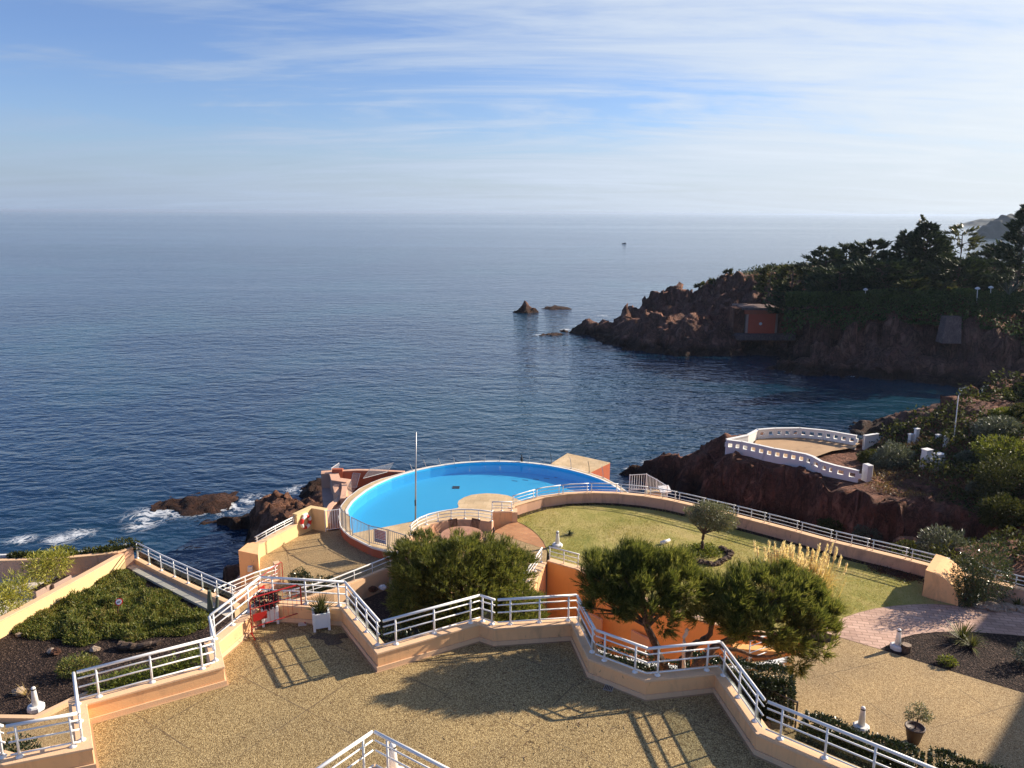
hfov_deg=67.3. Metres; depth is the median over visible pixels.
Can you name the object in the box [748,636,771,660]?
courtyard stair railing
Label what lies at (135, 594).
juniper ground cover
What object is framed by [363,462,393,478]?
loose fence
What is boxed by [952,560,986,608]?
oleander
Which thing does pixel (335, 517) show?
ramp
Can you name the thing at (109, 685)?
leafy shrub
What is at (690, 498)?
railing panel
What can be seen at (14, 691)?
garden stone
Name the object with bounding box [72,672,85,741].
terrace railing
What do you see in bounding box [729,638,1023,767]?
terrace
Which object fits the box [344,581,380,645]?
terrace railing
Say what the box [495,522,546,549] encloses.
terracotta paving
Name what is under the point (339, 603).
terrace railing
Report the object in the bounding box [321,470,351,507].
mauve wall
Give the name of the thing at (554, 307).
sea rock
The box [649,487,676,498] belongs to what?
railing panel
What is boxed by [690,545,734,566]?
stone edging
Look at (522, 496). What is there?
railing panel
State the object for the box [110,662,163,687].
leafy shrub
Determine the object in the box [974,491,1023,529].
scrub bush
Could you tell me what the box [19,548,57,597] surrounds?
planter shrub
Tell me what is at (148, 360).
sea
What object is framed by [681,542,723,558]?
weeds
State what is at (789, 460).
balustrade
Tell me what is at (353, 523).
pool fence
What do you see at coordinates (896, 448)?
grey shrub
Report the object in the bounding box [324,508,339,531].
pool gate
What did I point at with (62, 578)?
planter shrub
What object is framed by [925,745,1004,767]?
clipped hedge
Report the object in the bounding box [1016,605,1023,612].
garden stone
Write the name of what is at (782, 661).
courtyard kerb
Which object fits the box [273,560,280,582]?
pink pillar
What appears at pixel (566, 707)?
pine litter
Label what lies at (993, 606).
garden stone
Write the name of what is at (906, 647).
cut log
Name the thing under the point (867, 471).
white pillar
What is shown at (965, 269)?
pine tree
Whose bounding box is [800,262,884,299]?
pine tree
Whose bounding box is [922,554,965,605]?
buttress
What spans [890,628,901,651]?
cone light
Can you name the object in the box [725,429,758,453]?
balustrade
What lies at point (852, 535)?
railing panel
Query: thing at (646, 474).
cage fence
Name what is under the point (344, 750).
corner railing
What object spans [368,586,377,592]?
garden stone
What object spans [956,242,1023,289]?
tree
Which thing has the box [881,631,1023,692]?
garden soil
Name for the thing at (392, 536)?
pool fence
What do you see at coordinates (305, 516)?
life ring
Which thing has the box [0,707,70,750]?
garden path
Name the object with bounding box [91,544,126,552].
planter plant
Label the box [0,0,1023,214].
sky
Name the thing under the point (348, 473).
red wall
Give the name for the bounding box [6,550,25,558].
planter plant
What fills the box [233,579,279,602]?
inlet wall
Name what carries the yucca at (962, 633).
on the garden soil at (995, 662)
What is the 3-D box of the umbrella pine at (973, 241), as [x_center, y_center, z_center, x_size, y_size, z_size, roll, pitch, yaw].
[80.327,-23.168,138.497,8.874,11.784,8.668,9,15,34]
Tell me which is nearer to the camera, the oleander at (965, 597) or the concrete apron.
the oleander at (965, 597)
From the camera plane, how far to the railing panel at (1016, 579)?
29.91 m
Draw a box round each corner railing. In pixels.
[316,730,373,767]
[373,730,448,767]
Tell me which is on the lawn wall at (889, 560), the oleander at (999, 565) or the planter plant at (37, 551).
the oleander at (999, 565)
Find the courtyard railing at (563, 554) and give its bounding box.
[549,546,579,566]
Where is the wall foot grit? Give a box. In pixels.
[90,622,781,767]
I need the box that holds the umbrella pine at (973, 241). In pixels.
[942,223,987,257]
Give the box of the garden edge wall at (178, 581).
[134,558,239,617]
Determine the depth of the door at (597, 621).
31.08 m
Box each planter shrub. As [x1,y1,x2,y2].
[0,568,37,608]
[0,578,22,615]
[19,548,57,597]
[36,543,74,588]
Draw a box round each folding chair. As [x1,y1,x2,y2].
[431,525,439,539]
[448,518,457,527]
[470,518,480,528]
[483,526,494,543]
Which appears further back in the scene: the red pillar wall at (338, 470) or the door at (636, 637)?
the red pillar wall at (338, 470)
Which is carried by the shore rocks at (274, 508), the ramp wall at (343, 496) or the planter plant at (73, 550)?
the ramp wall at (343, 496)
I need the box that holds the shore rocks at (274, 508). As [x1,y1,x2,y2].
[199,478,410,618]
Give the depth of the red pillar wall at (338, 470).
46.87 m
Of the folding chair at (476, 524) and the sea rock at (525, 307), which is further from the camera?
the sea rock at (525, 307)
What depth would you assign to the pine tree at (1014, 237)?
114.15 m
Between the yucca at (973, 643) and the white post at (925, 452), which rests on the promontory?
the white post at (925, 452)
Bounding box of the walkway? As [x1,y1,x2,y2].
[322,486,358,507]
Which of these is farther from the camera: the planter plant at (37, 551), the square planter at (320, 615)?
the planter plant at (37, 551)
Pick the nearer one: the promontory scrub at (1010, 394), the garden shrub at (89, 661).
the garden shrub at (89, 661)
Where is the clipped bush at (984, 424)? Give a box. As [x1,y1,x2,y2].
[969,415,1023,442]
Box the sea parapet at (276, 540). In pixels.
[258,523,297,557]
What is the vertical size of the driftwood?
0.360 m
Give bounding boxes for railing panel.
[512,489,534,504]
[535,485,560,497]
[561,483,588,491]
[590,483,617,492]
[619,484,647,493]
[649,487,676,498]
[678,492,705,503]
[707,498,735,510]
[736,505,766,521]
[767,513,799,530]
[800,522,833,539]
[834,530,870,548]
[871,539,908,558]
[910,548,949,561]
[994,570,1023,586]
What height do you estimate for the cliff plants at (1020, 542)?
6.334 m
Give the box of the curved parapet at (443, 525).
[405,518,493,559]
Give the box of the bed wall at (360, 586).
[292,566,392,602]
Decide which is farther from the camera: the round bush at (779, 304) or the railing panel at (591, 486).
the round bush at (779, 304)
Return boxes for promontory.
[619,373,1023,586]
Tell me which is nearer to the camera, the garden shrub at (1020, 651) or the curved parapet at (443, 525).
the garden shrub at (1020, 651)
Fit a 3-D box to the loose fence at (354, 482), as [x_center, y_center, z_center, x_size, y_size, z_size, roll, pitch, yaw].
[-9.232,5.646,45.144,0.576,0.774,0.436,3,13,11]
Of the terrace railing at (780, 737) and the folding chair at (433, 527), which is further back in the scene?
the folding chair at (433, 527)
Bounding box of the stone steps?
[920,456,945,469]
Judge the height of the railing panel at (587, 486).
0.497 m
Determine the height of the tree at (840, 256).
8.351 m
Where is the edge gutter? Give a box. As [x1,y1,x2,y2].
[127,564,233,616]
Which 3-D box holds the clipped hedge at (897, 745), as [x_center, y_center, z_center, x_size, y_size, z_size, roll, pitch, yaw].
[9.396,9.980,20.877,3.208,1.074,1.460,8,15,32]
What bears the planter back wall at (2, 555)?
attached to the planter wall at (83, 563)
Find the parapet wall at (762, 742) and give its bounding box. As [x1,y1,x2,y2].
[0,599,860,767]
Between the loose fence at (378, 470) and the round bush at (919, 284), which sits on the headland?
the round bush at (919, 284)
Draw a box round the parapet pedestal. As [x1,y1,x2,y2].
[238,542,259,588]
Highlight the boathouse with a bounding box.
[727,304,795,340]
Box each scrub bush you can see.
[817,516,845,533]
[856,449,884,463]
[889,538,918,556]
[953,450,980,465]
[968,434,1023,461]
[972,453,1023,498]
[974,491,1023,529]
[985,406,1016,421]
[1006,401,1023,420]
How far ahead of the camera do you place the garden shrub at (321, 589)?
32.99 m
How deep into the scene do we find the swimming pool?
45.02 m
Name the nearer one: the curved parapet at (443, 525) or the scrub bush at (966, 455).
the curved parapet at (443, 525)
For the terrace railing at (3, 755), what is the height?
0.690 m
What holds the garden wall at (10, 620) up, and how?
on the terrace at (29, 586)
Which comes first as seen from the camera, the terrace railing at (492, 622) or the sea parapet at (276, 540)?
the terrace railing at (492, 622)
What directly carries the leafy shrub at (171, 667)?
on the garden soil at (27, 662)
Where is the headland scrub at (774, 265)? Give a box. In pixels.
[739,257,1023,321]
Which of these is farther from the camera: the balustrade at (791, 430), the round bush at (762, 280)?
the round bush at (762, 280)
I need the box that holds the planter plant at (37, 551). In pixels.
[27,550,52,556]
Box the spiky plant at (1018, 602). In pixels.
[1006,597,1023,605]
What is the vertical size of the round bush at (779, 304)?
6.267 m
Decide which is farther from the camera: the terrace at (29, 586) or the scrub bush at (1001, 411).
the scrub bush at (1001, 411)
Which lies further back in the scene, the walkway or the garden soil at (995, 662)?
the walkway
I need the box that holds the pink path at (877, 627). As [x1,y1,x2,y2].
[825,604,1023,648]
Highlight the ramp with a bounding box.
[332,489,348,528]
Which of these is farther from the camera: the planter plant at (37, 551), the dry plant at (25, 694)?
the planter plant at (37, 551)
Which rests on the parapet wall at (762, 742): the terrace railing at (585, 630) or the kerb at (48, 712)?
the terrace railing at (585, 630)
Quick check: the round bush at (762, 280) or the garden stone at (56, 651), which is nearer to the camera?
the garden stone at (56, 651)
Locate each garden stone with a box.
[11,686,25,695]
[50,647,61,655]
[89,646,100,652]
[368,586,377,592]
[378,584,386,589]
[972,602,985,608]
[982,601,1001,611]
[1000,602,1015,612]
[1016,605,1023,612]
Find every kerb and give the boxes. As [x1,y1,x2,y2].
[0,690,93,722]
[598,649,789,672]
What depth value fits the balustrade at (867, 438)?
65.39 m
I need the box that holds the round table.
[440,526,482,551]
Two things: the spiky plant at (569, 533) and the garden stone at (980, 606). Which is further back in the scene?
the spiky plant at (569, 533)
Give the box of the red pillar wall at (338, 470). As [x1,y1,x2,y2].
[332,468,342,477]
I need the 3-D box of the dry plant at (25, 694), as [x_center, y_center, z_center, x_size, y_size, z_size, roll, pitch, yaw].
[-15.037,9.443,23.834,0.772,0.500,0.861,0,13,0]
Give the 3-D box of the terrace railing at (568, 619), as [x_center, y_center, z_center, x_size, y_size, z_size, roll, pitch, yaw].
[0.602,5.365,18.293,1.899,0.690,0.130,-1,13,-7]
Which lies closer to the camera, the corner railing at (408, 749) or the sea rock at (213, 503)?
the corner railing at (408, 749)
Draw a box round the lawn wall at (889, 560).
[508,491,1023,652]
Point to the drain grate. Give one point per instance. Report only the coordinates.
(608, 688)
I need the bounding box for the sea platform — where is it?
[551,453,609,479]
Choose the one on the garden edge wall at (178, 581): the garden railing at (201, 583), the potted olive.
the garden railing at (201, 583)
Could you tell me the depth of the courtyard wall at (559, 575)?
30.96 m
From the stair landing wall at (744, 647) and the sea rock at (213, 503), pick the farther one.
the sea rock at (213, 503)
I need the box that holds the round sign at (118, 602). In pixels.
[115,598,122,612]
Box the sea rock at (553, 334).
[539,333,564,335]
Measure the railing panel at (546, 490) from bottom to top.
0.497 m
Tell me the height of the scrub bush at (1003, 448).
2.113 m
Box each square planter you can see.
[251,590,281,627]
[302,591,336,632]
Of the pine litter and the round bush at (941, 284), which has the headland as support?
the round bush at (941, 284)
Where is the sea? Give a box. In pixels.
[0,210,1023,588]
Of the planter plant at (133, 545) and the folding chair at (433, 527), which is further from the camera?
the folding chair at (433, 527)
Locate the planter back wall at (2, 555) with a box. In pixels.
[0,544,126,557]
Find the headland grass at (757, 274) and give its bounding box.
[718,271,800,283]
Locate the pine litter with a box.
[242,648,731,767]
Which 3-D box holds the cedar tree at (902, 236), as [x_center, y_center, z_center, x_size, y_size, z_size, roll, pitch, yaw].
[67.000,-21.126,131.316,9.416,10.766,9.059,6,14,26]
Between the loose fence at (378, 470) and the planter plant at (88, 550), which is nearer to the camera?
the planter plant at (88, 550)
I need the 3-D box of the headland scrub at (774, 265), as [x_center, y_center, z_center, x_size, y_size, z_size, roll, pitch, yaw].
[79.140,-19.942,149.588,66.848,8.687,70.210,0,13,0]
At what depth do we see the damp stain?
18.49 m
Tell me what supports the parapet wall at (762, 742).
on the terrace at (277, 696)
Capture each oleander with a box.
[950,533,1016,605]
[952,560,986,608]
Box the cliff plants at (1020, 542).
[886,525,1023,586]
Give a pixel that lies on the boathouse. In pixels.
(752, 322)
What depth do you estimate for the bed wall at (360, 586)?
33.26 m
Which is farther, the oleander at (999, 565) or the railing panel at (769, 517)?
the railing panel at (769, 517)
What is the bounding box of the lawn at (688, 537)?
[517,505,952,634]
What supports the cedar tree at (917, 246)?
on the headland
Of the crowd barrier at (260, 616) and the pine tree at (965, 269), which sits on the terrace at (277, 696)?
the crowd barrier at (260, 616)
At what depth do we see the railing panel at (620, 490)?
39.54 m
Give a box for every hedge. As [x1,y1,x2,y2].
[375,620,424,642]
[595,641,685,671]
[686,648,797,724]
[781,287,1023,344]
[794,709,925,767]
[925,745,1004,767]
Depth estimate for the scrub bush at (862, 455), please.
61.98 m
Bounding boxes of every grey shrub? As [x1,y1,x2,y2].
[852,524,882,542]
[869,439,916,469]
[914,523,969,559]
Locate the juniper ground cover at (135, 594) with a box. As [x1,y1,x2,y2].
[10,568,208,646]
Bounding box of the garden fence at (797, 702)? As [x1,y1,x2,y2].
[765,689,798,731]
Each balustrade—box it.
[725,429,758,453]
[725,439,861,482]
[757,427,857,449]
[862,433,878,449]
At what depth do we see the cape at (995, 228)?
825.14 m
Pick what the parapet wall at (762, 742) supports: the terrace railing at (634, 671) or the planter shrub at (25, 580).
the terrace railing at (634, 671)
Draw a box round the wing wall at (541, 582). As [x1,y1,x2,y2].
[526,561,546,615]
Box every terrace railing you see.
[0,724,7,758]
[6,712,80,758]
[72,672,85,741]
[76,636,214,698]
[208,616,217,661]
[209,576,260,639]
[260,576,344,606]
[283,556,391,598]
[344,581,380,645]
[383,594,479,645]
[480,594,495,624]
[497,594,576,624]
[576,594,595,653]
[595,629,647,673]
[647,640,720,676]
[719,641,765,727]
[765,700,935,767]
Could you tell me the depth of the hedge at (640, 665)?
24.74 m
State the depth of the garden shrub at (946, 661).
25.70 m
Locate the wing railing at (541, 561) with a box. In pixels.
[528,547,542,581]
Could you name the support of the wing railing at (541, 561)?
on the wing wall at (541, 582)
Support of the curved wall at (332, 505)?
on the shore rocks at (274, 508)
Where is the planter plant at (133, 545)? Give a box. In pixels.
[108,537,143,552]
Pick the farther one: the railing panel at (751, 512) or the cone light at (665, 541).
the railing panel at (751, 512)
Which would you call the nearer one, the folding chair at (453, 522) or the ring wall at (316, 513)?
the folding chair at (453, 522)
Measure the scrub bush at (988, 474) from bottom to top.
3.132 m
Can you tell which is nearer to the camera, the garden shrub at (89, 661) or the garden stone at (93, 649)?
the garden shrub at (89, 661)
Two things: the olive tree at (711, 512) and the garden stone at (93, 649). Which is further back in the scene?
the olive tree at (711, 512)
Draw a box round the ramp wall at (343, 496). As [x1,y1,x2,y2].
[340,483,346,504]
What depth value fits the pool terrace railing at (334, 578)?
32.58 m
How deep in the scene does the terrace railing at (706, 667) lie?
16.28 m
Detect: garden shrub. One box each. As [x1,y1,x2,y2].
[2,732,41,752]
[53,650,101,678]
[287,566,310,585]
[307,573,340,591]
[935,653,959,666]
[1010,640,1023,664]
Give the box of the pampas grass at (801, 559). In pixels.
[753,540,854,596]
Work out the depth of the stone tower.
113.75 m
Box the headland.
[560,265,1023,388]
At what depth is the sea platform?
48.45 m
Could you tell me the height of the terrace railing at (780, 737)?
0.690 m
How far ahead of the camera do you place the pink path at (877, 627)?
28.41 m
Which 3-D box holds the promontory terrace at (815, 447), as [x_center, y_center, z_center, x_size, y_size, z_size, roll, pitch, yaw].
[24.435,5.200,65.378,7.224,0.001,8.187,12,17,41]
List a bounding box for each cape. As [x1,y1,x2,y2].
[957,218,996,225]
[972,213,1023,237]
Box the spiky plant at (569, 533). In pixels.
[563,530,573,537]
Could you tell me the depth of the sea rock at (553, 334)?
154.44 m
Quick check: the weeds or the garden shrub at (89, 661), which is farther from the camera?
the weeds
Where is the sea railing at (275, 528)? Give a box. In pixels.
[255,516,294,541]
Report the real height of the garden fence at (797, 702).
0.990 m
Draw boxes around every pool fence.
[340,507,350,534]
[351,516,387,548]
[388,529,405,548]
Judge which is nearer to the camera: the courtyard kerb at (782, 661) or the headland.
the courtyard kerb at (782, 661)
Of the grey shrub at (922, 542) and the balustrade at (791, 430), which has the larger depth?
the balustrade at (791, 430)
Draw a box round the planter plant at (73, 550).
[56,544,79,555]
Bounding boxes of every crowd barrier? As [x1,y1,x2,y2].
[249,584,305,639]
[258,562,284,591]
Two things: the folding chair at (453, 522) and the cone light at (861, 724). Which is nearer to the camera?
the cone light at (861, 724)
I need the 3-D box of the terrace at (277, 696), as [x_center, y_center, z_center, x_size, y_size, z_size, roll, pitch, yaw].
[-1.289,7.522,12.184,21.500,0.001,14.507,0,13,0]
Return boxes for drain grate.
[603,684,613,691]
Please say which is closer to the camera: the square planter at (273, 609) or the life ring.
the square planter at (273, 609)
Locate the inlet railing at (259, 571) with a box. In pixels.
[214,565,277,592]
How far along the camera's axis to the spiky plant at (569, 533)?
35.84 m
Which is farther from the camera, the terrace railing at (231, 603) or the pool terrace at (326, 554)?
the pool terrace at (326, 554)
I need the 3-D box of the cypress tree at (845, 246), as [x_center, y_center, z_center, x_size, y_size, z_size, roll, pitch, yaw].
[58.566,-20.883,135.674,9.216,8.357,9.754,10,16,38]
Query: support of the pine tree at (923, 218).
on the headland
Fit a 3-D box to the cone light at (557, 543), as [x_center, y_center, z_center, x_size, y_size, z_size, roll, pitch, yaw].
[2.047,6.966,34.606,0.444,0.760,0.444,5,14,22]
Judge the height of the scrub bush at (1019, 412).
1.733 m
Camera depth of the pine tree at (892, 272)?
122.83 m
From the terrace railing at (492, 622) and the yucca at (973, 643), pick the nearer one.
the terrace railing at (492, 622)
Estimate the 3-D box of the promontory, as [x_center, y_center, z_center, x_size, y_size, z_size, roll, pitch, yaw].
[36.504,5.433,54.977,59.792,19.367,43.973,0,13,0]
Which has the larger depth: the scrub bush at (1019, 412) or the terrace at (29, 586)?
the scrub bush at (1019, 412)
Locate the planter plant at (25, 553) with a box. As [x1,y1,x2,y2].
[6,549,39,558]
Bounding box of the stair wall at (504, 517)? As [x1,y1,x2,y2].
[492,508,516,539]
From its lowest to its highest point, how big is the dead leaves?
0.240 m
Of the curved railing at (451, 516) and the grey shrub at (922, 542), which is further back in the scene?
the grey shrub at (922, 542)
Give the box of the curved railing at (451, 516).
[409,509,492,534]
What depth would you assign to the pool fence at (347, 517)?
37.87 m
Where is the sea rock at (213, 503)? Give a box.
[150,491,238,515]
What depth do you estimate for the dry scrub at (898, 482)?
57.12 m
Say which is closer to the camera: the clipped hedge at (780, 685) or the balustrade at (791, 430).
the clipped hedge at (780, 685)
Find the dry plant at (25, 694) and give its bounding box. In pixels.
[15,683,37,700]
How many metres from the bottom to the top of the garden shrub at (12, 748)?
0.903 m
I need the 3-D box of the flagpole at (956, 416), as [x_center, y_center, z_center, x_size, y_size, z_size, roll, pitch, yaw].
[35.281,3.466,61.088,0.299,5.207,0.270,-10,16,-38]
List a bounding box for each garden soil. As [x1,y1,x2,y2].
[0,568,233,714]
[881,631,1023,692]
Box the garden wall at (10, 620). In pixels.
[0,553,125,638]
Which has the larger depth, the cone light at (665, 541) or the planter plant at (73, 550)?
the cone light at (665, 541)
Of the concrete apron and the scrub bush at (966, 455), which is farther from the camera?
the scrub bush at (966, 455)
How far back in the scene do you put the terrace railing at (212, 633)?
16.72 m
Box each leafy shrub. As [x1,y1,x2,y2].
[85,670,134,694]
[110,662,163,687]
[143,651,194,679]
[173,644,205,669]
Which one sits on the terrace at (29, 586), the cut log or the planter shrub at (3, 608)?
the planter shrub at (3, 608)
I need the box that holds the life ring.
[300,513,311,528]
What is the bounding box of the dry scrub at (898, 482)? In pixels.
[863,434,996,502]
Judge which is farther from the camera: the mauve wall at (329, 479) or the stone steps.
the stone steps
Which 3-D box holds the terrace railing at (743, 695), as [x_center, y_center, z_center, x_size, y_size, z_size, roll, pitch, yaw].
[4.592,6.018,15.457,0.131,0.690,1.986,-2,13,-8]
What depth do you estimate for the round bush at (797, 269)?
135.01 m
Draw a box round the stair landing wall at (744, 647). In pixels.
[730,643,783,663]
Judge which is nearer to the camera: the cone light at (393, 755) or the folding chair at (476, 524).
the cone light at (393, 755)
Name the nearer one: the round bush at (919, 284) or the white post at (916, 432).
the white post at (916, 432)
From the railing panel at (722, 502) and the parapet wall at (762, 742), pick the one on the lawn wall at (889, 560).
the railing panel at (722, 502)
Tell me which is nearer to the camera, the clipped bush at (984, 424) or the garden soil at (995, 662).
the garden soil at (995, 662)
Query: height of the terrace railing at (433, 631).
0.690 m
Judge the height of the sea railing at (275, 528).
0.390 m
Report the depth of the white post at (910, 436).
63.33 m
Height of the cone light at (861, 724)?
0.760 m
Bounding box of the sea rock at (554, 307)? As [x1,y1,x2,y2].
[542,305,570,309]
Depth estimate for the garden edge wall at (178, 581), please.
30.68 m
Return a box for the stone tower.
[936,316,961,343]
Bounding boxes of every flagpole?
[413,432,417,521]
[953,396,958,439]
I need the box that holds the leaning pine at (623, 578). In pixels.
[569,534,848,682]
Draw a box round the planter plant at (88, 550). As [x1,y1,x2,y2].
[77,546,110,555]
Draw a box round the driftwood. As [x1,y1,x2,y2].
[116,639,160,650]
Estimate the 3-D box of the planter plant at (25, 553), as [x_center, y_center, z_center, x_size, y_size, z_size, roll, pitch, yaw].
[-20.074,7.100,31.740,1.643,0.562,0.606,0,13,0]
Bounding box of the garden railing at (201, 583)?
[135,541,235,603]
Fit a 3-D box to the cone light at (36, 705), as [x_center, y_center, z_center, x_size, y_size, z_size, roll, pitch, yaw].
[-14.349,9.443,23.116,0.444,0.760,0.444,-5,14,-22]
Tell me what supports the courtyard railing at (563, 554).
on the courtyard wall at (559, 575)
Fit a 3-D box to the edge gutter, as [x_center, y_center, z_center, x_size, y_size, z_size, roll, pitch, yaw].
[-13.285,8.151,30.635,7.074,0.001,0.388,9,15,34]
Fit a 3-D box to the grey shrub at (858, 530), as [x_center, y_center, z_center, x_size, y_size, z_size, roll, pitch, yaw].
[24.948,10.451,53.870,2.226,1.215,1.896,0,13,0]
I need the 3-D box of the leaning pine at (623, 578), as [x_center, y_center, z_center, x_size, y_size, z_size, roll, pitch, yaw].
[4.467,7.225,18.050,6.340,7.514,2.946,0,13,0]
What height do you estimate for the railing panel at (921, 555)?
0.497 m
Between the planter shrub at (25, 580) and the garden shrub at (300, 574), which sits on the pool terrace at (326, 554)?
the garden shrub at (300, 574)
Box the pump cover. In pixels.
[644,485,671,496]
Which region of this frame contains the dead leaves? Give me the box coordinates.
[865,563,923,583]
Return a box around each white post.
[907,433,914,445]
[913,428,919,442]
[920,448,933,466]
[933,452,944,471]
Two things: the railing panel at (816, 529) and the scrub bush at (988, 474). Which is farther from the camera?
the scrub bush at (988, 474)
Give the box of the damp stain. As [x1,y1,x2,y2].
[310,632,348,645]
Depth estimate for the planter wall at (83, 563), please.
31.75 m
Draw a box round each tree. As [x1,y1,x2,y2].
[682,499,740,550]
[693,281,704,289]
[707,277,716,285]
[722,268,733,274]
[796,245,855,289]
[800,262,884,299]
[821,242,867,280]
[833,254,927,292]
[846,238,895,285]
[880,220,963,286]
[888,229,925,277]
[914,214,926,242]
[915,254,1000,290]
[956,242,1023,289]
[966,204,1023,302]
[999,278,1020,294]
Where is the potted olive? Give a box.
[903,700,935,745]
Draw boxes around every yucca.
[944,619,982,644]
[950,635,987,656]
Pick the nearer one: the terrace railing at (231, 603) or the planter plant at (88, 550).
the terrace railing at (231, 603)
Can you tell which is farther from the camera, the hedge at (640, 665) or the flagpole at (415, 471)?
the flagpole at (415, 471)
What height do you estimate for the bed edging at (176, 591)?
0.100 m
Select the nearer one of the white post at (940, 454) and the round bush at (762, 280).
the white post at (940, 454)
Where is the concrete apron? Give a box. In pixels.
[226,575,240,592]
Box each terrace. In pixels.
[0,575,77,615]
[92,622,778,767]
[239,529,393,612]
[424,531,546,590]
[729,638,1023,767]
[752,437,859,459]
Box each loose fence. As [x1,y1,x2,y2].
[349,474,359,487]
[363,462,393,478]
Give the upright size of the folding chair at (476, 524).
0.967 m
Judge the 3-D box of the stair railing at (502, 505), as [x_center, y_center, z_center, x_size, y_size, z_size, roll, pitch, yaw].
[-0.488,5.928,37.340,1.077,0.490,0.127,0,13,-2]
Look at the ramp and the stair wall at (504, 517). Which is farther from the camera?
the ramp
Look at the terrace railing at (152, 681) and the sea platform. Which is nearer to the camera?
the terrace railing at (152, 681)
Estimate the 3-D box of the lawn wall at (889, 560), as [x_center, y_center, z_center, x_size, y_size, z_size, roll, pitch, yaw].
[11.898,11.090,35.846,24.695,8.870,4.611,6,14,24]
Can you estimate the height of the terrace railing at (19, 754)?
0.690 m
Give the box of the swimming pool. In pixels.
[339,460,628,560]
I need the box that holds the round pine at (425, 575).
[380,525,551,639]
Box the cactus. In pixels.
[207,590,218,622]
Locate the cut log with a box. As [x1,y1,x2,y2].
[901,642,911,653]
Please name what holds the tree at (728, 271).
on the headland
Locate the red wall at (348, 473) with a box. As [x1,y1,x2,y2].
[343,469,404,493]
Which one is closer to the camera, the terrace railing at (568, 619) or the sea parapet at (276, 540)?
the terrace railing at (568, 619)
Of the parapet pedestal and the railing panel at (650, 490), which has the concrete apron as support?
the parapet pedestal
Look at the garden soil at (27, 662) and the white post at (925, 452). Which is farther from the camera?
the white post at (925, 452)
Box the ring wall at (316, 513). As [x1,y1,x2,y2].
[293,505,327,535]
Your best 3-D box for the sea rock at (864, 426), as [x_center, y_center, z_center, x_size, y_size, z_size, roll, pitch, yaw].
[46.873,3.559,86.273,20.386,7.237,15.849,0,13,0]
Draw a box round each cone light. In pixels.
[27,686,44,713]
[385,743,403,767]
[552,531,562,547]
[660,538,670,544]
[853,706,869,733]
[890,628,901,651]
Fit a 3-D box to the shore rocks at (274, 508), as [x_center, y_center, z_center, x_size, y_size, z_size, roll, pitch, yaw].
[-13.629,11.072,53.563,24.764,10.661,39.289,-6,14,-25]
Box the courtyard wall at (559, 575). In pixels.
[547,558,798,665]
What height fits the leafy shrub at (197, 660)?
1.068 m
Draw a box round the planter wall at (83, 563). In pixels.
[0,546,134,578]
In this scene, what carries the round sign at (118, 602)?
on the garden soil at (27, 662)
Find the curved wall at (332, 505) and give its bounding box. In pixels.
[327,484,340,530]
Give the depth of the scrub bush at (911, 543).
47.77 m
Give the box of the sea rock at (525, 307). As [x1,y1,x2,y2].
[514,301,538,312]
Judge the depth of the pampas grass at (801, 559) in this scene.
29.97 m
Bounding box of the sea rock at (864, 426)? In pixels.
[848,385,978,436]
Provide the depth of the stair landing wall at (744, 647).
26.17 m
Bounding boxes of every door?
[584,612,602,648]
[630,630,650,661]
[748,314,775,332]
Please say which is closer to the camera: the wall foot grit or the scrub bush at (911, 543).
the wall foot grit
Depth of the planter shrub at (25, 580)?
28.40 m
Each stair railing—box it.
[491,501,512,510]
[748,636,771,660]
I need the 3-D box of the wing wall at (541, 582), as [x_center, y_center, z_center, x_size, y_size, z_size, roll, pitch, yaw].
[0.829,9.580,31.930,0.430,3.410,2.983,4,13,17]
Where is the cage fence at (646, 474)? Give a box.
[629,473,667,497]
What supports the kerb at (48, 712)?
on the garden soil at (27, 662)
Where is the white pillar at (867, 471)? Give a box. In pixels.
[861,463,872,481]
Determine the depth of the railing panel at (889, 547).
32.66 m
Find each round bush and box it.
[752,265,782,294]
[761,283,817,318]
[770,262,813,292]
[891,277,932,296]
[930,280,957,293]
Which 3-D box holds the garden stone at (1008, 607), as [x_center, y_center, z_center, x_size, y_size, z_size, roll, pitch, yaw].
[18.829,8.522,29.379,0.689,0.338,0.587,4,13,18]
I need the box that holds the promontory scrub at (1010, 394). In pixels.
[860,367,1023,525]
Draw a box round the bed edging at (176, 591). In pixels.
[132,568,214,610]
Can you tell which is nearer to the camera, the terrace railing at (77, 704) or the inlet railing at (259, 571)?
the terrace railing at (77, 704)
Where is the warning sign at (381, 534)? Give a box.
[374,528,386,544]

